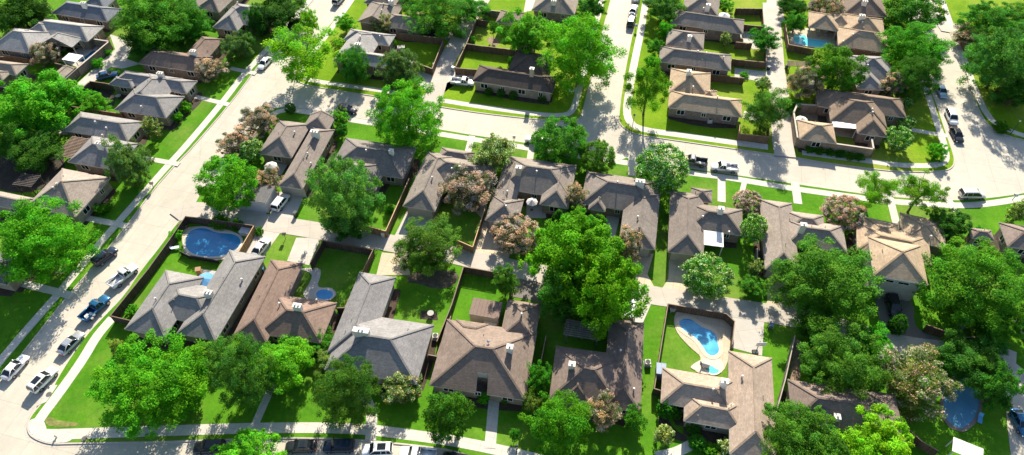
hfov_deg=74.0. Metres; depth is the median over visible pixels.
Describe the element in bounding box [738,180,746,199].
walkway
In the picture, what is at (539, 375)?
shade tree
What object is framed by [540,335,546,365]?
wooden fence
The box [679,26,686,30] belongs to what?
window
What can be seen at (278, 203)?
parked suv
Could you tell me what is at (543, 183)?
brick house
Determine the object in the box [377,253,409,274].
driveway
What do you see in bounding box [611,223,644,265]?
crepe myrtle
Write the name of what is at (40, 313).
sidewalk
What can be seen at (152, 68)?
window
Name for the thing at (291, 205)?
driveway
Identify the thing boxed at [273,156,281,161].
window
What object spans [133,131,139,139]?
window
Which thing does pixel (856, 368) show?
shade tree
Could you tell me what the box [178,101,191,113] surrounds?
garden bush
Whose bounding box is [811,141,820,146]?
window
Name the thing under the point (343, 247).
wooden fence
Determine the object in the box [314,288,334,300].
swimming pool
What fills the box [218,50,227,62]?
planting bed
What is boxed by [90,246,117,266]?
parked suv
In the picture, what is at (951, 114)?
parked suv
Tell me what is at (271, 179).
crepe myrtle
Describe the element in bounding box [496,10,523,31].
brick house
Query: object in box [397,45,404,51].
storage box
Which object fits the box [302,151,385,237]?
elm tree
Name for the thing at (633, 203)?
brick house
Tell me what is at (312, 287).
patio
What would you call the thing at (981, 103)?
sidewalk
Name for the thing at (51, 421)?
soil
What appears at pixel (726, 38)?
crepe myrtle
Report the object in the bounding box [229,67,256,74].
walkway
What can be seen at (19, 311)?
lawn
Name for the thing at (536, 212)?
patio
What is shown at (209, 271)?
patio
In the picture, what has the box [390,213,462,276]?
shade tree
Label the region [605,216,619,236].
patio
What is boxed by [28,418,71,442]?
sidewalk
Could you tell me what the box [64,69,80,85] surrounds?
wooden fence
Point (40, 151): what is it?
oak tree
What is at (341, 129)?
oak tree
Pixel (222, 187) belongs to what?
elm tree
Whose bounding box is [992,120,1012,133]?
garden bush
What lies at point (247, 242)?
wooden fence
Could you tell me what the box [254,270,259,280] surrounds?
window
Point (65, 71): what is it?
garden shed
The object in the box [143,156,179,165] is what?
walkway
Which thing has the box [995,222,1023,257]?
brick house
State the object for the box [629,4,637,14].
parked sedan
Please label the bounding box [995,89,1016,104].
wooden fence
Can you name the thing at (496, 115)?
kerb
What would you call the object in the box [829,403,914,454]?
shade tree
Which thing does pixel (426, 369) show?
planting bed
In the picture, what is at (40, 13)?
crepe myrtle
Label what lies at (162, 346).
planting bed
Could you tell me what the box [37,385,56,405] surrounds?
sidewalk
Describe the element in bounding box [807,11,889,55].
brick house
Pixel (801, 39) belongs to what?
swimming pool
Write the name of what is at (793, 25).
shade tree
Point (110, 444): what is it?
kerb
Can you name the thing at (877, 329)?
elm tree
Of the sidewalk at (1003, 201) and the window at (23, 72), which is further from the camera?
the window at (23, 72)
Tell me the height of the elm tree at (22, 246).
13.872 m
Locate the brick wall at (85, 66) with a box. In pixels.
[76,38,113,75]
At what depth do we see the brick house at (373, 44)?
158.56 m
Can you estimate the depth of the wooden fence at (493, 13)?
171.40 m
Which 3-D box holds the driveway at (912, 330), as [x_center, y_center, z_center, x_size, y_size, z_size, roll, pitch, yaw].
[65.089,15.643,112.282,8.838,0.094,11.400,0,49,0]
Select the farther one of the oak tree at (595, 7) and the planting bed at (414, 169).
the oak tree at (595, 7)
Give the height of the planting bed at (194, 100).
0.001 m
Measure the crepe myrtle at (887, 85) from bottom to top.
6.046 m
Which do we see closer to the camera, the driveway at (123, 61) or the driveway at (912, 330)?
the driveway at (912, 330)
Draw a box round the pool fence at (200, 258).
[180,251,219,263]
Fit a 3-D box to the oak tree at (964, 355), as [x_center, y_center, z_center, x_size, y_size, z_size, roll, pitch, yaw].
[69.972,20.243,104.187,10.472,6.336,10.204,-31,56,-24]
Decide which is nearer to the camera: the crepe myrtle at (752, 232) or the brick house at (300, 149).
the crepe myrtle at (752, 232)
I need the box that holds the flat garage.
[234,183,276,212]
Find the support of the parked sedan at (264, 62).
on the road at (990, 162)
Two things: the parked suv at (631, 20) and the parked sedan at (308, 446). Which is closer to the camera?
the parked sedan at (308, 446)
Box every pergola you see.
[12,173,45,194]
[56,136,88,163]
[563,318,601,347]
[787,60,806,73]
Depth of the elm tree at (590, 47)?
145.02 m
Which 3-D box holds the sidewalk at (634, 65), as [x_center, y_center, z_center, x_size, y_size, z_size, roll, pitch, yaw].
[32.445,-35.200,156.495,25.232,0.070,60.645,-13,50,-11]
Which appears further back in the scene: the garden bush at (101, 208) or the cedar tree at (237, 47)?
the cedar tree at (237, 47)
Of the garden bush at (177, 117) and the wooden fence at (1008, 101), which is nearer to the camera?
the garden bush at (177, 117)
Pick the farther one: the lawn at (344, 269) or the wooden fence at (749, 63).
the wooden fence at (749, 63)
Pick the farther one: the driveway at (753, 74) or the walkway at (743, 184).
the driveway at (753, 74)
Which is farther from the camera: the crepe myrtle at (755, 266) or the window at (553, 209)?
the window at (553, 209)
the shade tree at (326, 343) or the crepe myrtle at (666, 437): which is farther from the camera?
the shade tree at (326, 343)
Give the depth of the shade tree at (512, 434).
97.40 m
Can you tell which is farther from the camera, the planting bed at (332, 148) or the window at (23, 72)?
the window at (23, 72)
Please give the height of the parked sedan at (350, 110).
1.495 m
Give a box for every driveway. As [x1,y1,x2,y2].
[45,120,67,134]
[110,34,137,68]
[225,206,265,213]
[246,231,279,255]
[270,191,302,217]
[287,238,319,264]
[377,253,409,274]
[395,212,432,236]
[416,71,430,88]
[421,27,451,39]
[445,71,473,90]
[474,200,486,220]
[474,237,479,251]
[479,221,509,257]
[511,278,542,301]
[524,0,534,11]
[634,304,650,322]
[635,254,652,285]
[663,260,690,290]
[730,317,763,355]
[735,68,766,80]
[740,31,758,48]
[763,3,784,22]
[767,278,797,308]
[876,296,939,339]
[938,21,957,32]
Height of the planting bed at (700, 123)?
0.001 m
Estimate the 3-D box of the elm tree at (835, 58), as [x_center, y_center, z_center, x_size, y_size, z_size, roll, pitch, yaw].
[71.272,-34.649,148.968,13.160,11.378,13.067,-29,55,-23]
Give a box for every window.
[1,50,9,55]
[20,69,26,77]
[80,165,89,169]
[82,205,90,214]
[120,87,128,92]
[127,113,135,117]
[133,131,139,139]
[148,66,156,70]
[173,320,179,330]
[186,71,194,76]
[189,88,194,95]
[222,323,228,334]
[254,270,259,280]
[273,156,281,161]
[386,177,394,181]
[480,83,487,88]
[518,89,524,94]
[549,207,557,211]
[667,64,674,68]
[676,109,684,114]
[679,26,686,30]
[704,425,716,429]
[712,69,719,74]
[722,115,730,120]
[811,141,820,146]
[864,90,872,93]
[864,135,874,140]
[999,234,1004,244]
[1016,249,1023,254]
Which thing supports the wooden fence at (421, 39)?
on the lawn at (426, 53)
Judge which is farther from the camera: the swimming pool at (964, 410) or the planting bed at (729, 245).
the planting bed at (729, 245)
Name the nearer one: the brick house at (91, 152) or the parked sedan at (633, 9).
the brick house at (91, 152)
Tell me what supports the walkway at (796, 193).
on the lawn at (344, 269)
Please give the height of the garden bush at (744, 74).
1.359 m
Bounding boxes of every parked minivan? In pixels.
[622,299,637,321]
[958,188,985,199]
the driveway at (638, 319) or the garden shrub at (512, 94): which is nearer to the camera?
the driveway at (638, 319)
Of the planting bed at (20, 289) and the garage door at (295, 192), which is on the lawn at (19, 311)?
the planting bed at (20, 289)
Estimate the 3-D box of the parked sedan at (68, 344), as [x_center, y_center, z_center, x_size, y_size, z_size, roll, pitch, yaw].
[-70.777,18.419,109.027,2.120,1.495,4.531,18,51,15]
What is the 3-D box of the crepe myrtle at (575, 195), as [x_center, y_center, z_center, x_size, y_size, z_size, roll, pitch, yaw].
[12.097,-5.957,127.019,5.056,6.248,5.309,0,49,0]
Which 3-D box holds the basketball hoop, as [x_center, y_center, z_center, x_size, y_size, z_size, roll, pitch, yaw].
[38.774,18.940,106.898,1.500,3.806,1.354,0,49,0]
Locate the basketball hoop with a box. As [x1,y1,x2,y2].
[752,341,766,353]
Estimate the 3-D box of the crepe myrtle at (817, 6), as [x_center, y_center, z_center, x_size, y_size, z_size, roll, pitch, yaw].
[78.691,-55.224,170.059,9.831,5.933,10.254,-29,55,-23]
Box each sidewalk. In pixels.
[0,0,312,366]
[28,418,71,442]
[30,317,539,454]
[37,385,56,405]
[208,108,1023,207]
[299,0,423,97]
[442,0,604,116]
[623,2,767,149]
[802,62,949,167]
[941,0,1023,136]
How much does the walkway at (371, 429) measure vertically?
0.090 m
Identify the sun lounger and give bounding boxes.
[169,245,178,249]
[700,361,709,368]
[977,412,983,423]
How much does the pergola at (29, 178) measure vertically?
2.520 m
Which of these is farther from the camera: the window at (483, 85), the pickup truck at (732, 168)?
the window at (483, 85)
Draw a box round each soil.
[0,153,64,192]
[45,417,78,426]
[81,88,114,108]
[168,100,201,130]
[407,270,457,288]
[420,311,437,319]
[487,37,498,45]
[658,416,686,440]
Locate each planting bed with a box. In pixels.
[0,214,11,219]
[0,288,15,296]
[16,271,37,291]
[60,46,78,50]
[79,171,119,181]
[83,189,116,224]
[115,94,127,98]
[135,336,169,349]
[137,134,148,147]
[143,125,169,129]
[147,73,201,83]
[171,111,186,126]
[184,341,197,347]
[191,92,201,102]
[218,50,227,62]
[306,141,337,197]
[330,314,341,342]
[332,378,400,394]
[358,74,399,80]
[377,183,389,198]
[384,289,400,318]
[403,159,419,185]
[420,338,435,390]
[434,392,521,411]
[475,90,549,104]
[545,214,556,219]
[585,213,621,222]
[614,415,626,425]
[668,116,735,127]
[673,412,683,425]
[683,427,727,443]
[704,39,735,44]
[715,242,736,247]
[753,211,762,276]
[780,391,786,412]
[817,115,826,122]
[846,232,853,255]
[855,142,879,148]
[989,234,1000,252]
[1003,256,1023,263]
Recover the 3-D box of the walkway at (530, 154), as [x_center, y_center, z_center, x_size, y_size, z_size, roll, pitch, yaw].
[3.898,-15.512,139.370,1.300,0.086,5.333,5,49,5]
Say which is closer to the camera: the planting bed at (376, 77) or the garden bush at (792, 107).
the garden bush at (792, 107)
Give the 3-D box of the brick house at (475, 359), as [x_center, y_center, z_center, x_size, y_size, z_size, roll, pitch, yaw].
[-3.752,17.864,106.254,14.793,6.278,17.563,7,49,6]
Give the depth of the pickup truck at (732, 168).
135.07 m
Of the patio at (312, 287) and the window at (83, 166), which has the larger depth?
the window at (83, 166)
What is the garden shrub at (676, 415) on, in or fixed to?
on the planting bed at (679, 422)
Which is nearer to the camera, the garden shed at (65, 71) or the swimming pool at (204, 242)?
the swimming pool at (204, 242)
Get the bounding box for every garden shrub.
[284,103,295,113]
[469,36,475,43]
[484,87,492,95]
[496,89,504,97]
[509,91,517,99]
[538,95,546,102]
[656,399,678,418]
[671,408,682,420]
[685,423,702,433]
[688,433,706,450]
[887,314,908,335]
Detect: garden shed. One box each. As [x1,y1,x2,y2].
[57,65,74,79]
[469,298,502,326]
[655,362,665,380]
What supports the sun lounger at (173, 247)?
on the lawn at (344, 269)
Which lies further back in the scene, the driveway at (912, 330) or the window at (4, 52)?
the window at (4, 52)
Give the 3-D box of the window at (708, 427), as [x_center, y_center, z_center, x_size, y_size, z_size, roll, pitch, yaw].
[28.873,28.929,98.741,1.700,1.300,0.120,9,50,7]
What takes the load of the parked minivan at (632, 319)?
on the driveway at (638, 319)
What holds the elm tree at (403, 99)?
on the lawn at (344, 269)
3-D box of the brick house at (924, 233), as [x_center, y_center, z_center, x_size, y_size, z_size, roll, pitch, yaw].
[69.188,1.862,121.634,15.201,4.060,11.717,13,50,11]
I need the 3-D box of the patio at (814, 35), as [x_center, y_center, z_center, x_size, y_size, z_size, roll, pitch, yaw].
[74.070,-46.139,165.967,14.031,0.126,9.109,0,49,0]
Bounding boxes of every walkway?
[20,281,74,298]
[85,216,128,228]
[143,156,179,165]
[194,95,229,105]
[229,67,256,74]
[249,385,275,429]
[358,395,376,440]
[465,136,474,151]
[484,400,498,447]
[527,144,534,158]
[569,87,580,92]
[615,154,624,160]
[628,156,635,175]
[655,440,692,454]
[718,174,725,201]
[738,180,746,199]
[791,181,801,203]
[886,195,898,222]
[911,128,947,137]
[946,200,956,211]
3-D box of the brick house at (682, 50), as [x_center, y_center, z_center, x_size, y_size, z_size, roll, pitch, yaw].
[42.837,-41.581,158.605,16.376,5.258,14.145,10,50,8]
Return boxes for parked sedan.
[0,354,29,380]
[55,331,84,355]
[96,70,117,80]
[251,237,271,255]
[257,56,272,69]
[285,438,317,454]
[287,17,298,28]
[336,103,357,114]
[424,29,439,37]
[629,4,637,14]
[936,84,947,97]
[949,126,963,142]
[1008,407,1023,436]
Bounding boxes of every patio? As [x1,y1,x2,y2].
[60,47,98,66]
[182,226,238,259]
[202,269,215,273]
[264,162,286,175]
[301,268,335,299]
[526,203,545,217]
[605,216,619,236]
[674,312,730,374]
[691,358,723,373]
[704,37,742,41]
[789,28,835,47]
[789,338,801,380]
[799,113,826,121]
[834,130,853,137]
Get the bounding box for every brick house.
[0,18,105,59]
[0,60,30,87]
[0,168,112,223]
[0,253,31,290]
[51,0,121,29]
[62,111,145,176]
[108,70,197,125]
[124,250,265,342]
[138,36,224,80]
[178,0,242,20]
[212,1,269,36]
[232,259,336,347]
[258,110,334,197]
[324,272,434,384]
[330,137,416,197]
[333,28,413,78]
[357,0,424,35]
[402,147,496,218]
[429,299,540,404]
[472,50,556,100]
[485,156,576,228]
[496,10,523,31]
[531,0,577,21]
[549,319,644,415]
[582,171,660,256]
[659,28,730,75]
[660,350,776,454]
[667,68,742,124]
[668,187,742,261]
[670,0,743,41]
[759,199,846,278]
[786,379,904,450]
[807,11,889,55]
[814,87,906,144]
[840,0,886,18]
[840,55,892,94]
[853,212,945,265]
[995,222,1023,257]
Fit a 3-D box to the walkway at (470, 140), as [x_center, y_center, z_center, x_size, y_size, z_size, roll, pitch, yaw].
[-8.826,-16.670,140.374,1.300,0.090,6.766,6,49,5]
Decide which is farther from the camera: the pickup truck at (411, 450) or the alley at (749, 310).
the alley at (749, 310)
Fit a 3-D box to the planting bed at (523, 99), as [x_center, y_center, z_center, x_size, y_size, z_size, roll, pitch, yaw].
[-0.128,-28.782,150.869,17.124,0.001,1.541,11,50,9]
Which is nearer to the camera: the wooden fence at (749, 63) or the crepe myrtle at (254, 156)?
the crepe myrtle at (254, 156)
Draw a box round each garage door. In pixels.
[280,187,306,197]
[408,208,432,218]
[489,221,509,228]
[635,249,648,256]
[670,253,696,261]
[764,270,781,278]
[867,286,897,296]
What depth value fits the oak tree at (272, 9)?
165.03 m
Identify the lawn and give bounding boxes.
[0,0,306,378]
[30,107,1023,454]
[296,0,609,119]
[619,0,953,170]
[939,0,1023,138]
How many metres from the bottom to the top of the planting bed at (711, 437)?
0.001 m
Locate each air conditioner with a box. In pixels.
[432,333,438,340]
[643,359,650,366]
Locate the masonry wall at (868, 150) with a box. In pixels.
[790,103,874,157]
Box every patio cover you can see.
[62,53,84,65]
[704,230,723,255]
[830,121,855,137]
[945,437,983,454]
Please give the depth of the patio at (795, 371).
107.34 m
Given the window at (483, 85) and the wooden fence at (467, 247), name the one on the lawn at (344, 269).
the wooden fence at (467, 247)
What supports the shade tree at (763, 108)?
on the lawn at (920, 114)
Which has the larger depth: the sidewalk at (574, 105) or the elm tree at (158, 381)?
the sidewalk at (574, 105)
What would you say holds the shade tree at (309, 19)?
on the lawn at (19, 311)
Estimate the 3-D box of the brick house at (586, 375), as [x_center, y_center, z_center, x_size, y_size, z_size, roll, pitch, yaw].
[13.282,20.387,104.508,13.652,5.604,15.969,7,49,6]
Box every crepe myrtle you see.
[27,1,53,19]
[28,41,65,67]
[139,116,163,139]
[194,56,229,82]
[215,125,256,157]
[237,103,278,138]
[239,138,263,162]
[249,165,283,190]
[369,13,390,33]
[381,371,422,404]
[438,162,497,215]
[467,132,516,173]
[489,210,539,254]
[565,180,589,206]
[580,388,622,432]
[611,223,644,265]
[633,143,690,195]
[653,424,674,445]
[678,251,735,300]
[717,436,728,454]
[720,31,731,45]
[732,189,761,214]
[739,213,768,245]
[748,258,764,275]
[754,75,772,92]
[786,61,826,98]
[804,0,845,13]
[819,194,867,230]
[871,342,964,425]
[878,71,908,96]
[882,125,914,151]
[896,115,916,128]
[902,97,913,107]
[951,21,986,43]
[1004,198,1023,223]
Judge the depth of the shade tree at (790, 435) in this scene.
94.20 m
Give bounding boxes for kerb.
[0,3,310,385]
[24,106,1023,453]
[294,0,612,122]
[616,0,956,173]
[935,4,1023,141]
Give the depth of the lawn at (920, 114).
147.79 m
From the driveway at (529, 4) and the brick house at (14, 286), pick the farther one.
the driveway at (529, 4)
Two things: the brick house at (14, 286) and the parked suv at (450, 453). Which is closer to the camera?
the parked suv at (450, 453)
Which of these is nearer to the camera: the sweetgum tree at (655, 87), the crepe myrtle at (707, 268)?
the crepe myrtle at (707, 268)
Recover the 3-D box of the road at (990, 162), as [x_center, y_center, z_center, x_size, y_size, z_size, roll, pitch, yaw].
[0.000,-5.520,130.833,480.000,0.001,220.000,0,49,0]
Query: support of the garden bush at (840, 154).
on the soil
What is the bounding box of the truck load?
[84,312,95,319]
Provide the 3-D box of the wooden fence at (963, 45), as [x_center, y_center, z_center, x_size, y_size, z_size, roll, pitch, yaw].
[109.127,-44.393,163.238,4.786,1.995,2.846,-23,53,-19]
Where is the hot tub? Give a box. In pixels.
[238,227,250,235]
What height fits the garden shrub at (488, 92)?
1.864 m
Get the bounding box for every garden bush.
[91,58,103,68]
[91,203,112,215]
[104,49,112,55]
[107,338,124,355]
[125,304,138,316]
[168,230,182,240]
[171,112,182,123]
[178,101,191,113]
[208,212,230,230]
[231,217,242,230]
[254,227,263,236]
[384,204,393,213]
[476,392,489,405]
[702,442,720,454]
[740,71,748,77]
[785,96,802,113]
[804,146,815,152]
[815,146,825,155]
[825,148,834,156]
[834,149,845,157]
[844,151,855,160]
[854,152,864,161]
[926,142,950,161]
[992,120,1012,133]
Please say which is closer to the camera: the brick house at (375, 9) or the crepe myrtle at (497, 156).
the crepe myrtle at (497, 156)
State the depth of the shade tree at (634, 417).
97.46 m
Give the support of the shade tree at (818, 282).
on the lawn at (344, 269)
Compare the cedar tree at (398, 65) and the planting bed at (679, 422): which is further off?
the cedar tree at (398, 65)
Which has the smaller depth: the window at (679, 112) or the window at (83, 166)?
the window at (83, 166)
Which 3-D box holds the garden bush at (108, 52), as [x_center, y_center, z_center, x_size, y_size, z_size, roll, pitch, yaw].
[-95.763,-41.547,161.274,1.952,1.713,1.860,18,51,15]
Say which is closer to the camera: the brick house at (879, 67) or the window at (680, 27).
the brick house at (879, 67)
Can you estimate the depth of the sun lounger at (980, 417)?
100.86 m
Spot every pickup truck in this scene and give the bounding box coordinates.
[77,294,110,322]
[105,263,138,288]
[399,444,437,454]
[450,76,474,87]
[685,154,707,167]
[710,160,738,173]
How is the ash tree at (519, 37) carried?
on the lawn at (426, 53)
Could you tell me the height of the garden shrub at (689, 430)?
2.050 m
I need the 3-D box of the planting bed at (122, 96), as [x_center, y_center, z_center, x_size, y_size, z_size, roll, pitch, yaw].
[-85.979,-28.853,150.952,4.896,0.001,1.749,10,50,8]
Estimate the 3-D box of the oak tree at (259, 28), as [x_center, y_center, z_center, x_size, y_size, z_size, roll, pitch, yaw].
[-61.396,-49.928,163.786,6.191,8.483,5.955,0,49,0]
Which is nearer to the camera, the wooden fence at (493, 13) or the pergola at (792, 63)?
the pergola at (792, 63)
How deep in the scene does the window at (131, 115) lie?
144.63 m
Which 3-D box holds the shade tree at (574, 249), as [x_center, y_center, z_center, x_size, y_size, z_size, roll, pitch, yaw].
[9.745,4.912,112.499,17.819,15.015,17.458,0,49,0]
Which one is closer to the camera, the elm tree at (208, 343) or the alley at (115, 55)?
the elm tree at (208, 343)
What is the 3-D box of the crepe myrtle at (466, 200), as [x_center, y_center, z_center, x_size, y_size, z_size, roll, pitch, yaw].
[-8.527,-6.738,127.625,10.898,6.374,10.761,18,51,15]
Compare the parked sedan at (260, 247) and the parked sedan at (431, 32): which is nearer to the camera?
the parked sedan at (260, 247)
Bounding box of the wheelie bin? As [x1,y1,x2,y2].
[768,322,773,329]
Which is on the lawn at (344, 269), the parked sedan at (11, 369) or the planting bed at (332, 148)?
the planting bed at (332, 148)
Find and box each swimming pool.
[77,50,95,62]
[183,226,242,258]
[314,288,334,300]
[675,315,722,358]
[705,364,720,374]
[793,34,830,47]
[940,376,982,431]
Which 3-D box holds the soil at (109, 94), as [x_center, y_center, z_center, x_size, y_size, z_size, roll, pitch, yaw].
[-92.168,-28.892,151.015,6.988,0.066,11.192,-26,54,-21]
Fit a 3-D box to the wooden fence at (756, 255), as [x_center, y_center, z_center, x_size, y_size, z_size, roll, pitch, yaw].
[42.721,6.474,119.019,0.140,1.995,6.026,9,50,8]
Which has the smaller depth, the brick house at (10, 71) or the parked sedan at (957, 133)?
the parked sedan at (957, 133)
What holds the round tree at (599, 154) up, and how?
on the lawn at (344, 269)
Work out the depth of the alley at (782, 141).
155.89 m
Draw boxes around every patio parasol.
[199,272,213,285]
[264,161,276,168]
[526,198,537,210]
[718,12,729,17]
[796,116,807,120]
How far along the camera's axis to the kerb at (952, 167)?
140.58 m
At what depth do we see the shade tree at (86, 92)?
147.49 m
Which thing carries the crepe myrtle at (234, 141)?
on the lawn at (344, 269)
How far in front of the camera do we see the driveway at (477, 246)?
122.85 m
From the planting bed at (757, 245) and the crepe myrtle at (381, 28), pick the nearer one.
the planting bed at (757, 245)
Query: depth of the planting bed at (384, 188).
132.46 m
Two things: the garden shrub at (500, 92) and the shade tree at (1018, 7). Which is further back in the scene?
the shade tree at (1018, 7)
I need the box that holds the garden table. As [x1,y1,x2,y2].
[427,310,433,316]
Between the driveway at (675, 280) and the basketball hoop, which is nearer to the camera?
the basketball hoop
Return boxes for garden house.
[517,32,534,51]
[797,119,836,149]
[965,228,994,247]
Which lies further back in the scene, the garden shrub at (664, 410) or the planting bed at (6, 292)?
the planting bed at (6, 292)
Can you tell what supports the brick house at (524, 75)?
on the lawn at (426, 53)
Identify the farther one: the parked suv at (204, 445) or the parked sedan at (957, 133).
the parked sedan at (957, 133)
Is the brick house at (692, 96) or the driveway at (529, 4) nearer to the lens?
the brick house at (692, 96)
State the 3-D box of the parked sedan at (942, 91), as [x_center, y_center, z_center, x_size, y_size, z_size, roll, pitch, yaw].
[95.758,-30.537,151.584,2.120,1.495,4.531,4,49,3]
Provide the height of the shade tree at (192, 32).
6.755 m
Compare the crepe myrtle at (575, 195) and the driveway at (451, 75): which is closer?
the crepe myrtle at (575, 195)
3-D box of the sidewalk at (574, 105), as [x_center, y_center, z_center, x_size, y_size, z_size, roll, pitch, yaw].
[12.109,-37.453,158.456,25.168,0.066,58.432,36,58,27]
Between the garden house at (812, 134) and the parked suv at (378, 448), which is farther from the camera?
the garden house at (812, 134)
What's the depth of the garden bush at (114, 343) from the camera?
107.19 m
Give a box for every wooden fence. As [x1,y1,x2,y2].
[0,56,75,71]
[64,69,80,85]
[71,81,123,117]
[110,216,255,324]
[224,268,266,345]
[239,226,255,252]
[310,240,374,313]
[367,178,409,236]
[396,33,444,74]
[428,316,451,361]
[436,266,511,347]
[455,19,544,75]
[456,208,485,252]
[483,10,499,19]
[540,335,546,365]
[651,303,734,396]
[710,59,744,84]
[734,8,763,31]
[734,42,766,68]
[737,122,768,143]
[754,248,757,278]
[775,335,795,411]
[783,24,886,57]
[906,430,938,454]
[922,324,992,340]
[960,42,973,50]
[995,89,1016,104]
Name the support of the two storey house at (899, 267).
on the lawn at (344, 269)
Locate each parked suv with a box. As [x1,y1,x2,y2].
[26,366,58,393]
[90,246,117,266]
[192,438,225,454]
[270,193,290,211]
[323,437,354,454]
[332,0,342,5]
[361,441,392,454]
[443,450,468,454]
[524,134,545,145]
[626,15,636,26]
[884,293,902,316]
[944,108,959,124]
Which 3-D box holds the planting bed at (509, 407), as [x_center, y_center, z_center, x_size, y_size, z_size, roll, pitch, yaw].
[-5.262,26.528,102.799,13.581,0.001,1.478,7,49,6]
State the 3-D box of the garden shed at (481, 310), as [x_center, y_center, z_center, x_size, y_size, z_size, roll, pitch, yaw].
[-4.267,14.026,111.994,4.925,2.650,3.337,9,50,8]
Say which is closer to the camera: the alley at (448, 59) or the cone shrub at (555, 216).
the cone shrub at (555, 216)
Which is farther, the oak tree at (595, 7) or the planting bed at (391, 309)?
the oak tree at (595, 7)
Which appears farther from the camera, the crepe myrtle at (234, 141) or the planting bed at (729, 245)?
the crepe myrtle at (234, 141)
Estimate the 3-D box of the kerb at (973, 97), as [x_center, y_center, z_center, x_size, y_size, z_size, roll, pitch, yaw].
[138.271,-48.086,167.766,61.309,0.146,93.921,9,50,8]
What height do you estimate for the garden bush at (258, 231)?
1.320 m
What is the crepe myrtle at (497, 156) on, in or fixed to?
on the lawn at (344, 269)
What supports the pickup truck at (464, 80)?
on the driveway at (451, 75)
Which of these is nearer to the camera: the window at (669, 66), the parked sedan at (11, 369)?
the parked sedan at (11, 369)
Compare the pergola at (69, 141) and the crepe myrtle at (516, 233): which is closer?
the crepe myrtle at (516, 233)
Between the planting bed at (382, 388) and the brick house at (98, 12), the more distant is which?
the brick house at (98, 12)
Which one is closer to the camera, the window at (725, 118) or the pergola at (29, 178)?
the pergola at (29, 178)
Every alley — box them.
[77,41,129,87]
[170,202,1016,370]
[422,0,489,104]
[764,0,795,156]
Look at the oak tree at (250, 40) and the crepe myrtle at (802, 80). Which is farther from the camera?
the oak tree at (250, 40)
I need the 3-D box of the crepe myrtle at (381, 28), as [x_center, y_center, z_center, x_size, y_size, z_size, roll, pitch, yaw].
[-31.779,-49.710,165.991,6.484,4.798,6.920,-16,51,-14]
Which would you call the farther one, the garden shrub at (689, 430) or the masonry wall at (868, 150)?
the masonry wall at (868, 150)
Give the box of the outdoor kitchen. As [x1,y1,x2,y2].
[484,321,496,325]
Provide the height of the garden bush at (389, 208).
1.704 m
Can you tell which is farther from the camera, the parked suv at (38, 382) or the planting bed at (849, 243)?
the planting bed at (849, 243)
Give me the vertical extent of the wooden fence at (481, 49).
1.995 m
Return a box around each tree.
[0,0,54,32]
[0,68,83,140]
[0,122,36,157]
[0,195,103,284]
[5,129,65,173]
[65,84,91,105]
[78,91,112,113]
[84,326,209,439]
[100,133,155,187]
[108,0,208,51]
[124,18,173,55]
[165,8,215,41]
[192,153,258,212]
[198,333,233,364]
[205,331,277,412]
[209,427,287,454]
[219,31,255,60]
[235,29,255,52]
[241,2,269,37]
[247,334,315,394]
[251,0,307,29]
[260,23,346,82]
[299,6,319,35]
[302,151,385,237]
[308,353,382,431]
[310,325,333,354]
[314,348,333,375]
[319,202,375,241]
[328,106,349,127]
[333,12,358,32]
[333,44,370,83]
[336,123,347,135]
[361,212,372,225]
[364,75,445,154]
[374,47,424,90]
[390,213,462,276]
[399,0,420,14]
[400,0,475,41]
[421,391,476,443]
[457,0,491,20]
[486,21,499,39]
[492,262,520,296]
[496,7,554,53]
[509,428,519,442]
[517,212,625,306]
[517,389,594,454]
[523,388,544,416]
[526,359,551,394]
[529,114,588,163]
[536,12,627,98]
[536,265,580,324]
[553,245,651,340]
[560,207,611,244]
[576,0,606,21]
[579,139,615,172]
[622,402,647,431]
[623,56,672,114]
[642,0,687,21]
[646,54,660,67]
[647,38,665,56]
[656,20,676,38]
[719,0,734,12]
[736,274,766,297]
[738,82,793,132]
[746,24,782,51]
[759,399,851,454]
[761,233,885,328]
[776,0,811,16]
[781,10,807,32]
[790,305,828,345]
[797,317,895,401]
[804,43,869,91]
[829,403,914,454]
[850,321,893,355]
[854,170,904,208]
[876,21,956,68]
[882,0,948,32]
[887,55,942,102]
[895,169,950,212]
[911,236,1023,339]
[926,206,972,246]
[930,327,1010,390]
[955,0,1023,44]
[955,22,1023,100]
[967,332,1010,360]
[971,359,1023,410]
[975,295,1023,341]
[992,79,1023,107]
[998,1,1023,31]
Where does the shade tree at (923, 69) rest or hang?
on the lawn at (920, 114)
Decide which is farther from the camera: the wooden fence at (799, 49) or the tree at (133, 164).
the wooden fence at (799, 49)
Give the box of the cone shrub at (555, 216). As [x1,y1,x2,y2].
[550,209,562,227]
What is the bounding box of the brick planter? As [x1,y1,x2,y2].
[195,266,202,275]
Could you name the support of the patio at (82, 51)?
on the lawn at (19, 311)
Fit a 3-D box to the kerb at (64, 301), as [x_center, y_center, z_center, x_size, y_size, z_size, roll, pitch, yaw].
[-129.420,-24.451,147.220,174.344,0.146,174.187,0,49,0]
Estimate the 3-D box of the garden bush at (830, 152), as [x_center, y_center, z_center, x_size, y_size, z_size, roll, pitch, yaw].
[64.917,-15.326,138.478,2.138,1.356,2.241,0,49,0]
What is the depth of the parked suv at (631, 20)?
168.51 m
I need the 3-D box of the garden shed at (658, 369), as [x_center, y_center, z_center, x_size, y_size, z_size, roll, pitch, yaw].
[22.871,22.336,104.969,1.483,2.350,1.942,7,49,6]
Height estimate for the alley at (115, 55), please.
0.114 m
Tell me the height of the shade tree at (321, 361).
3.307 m
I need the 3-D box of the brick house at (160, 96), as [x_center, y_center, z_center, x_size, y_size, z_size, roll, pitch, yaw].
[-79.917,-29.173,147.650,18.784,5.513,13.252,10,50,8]
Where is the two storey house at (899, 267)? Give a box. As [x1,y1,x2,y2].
[860,236,928,300]
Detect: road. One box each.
[0,0,1023,454]
[1003,364,1023,454]

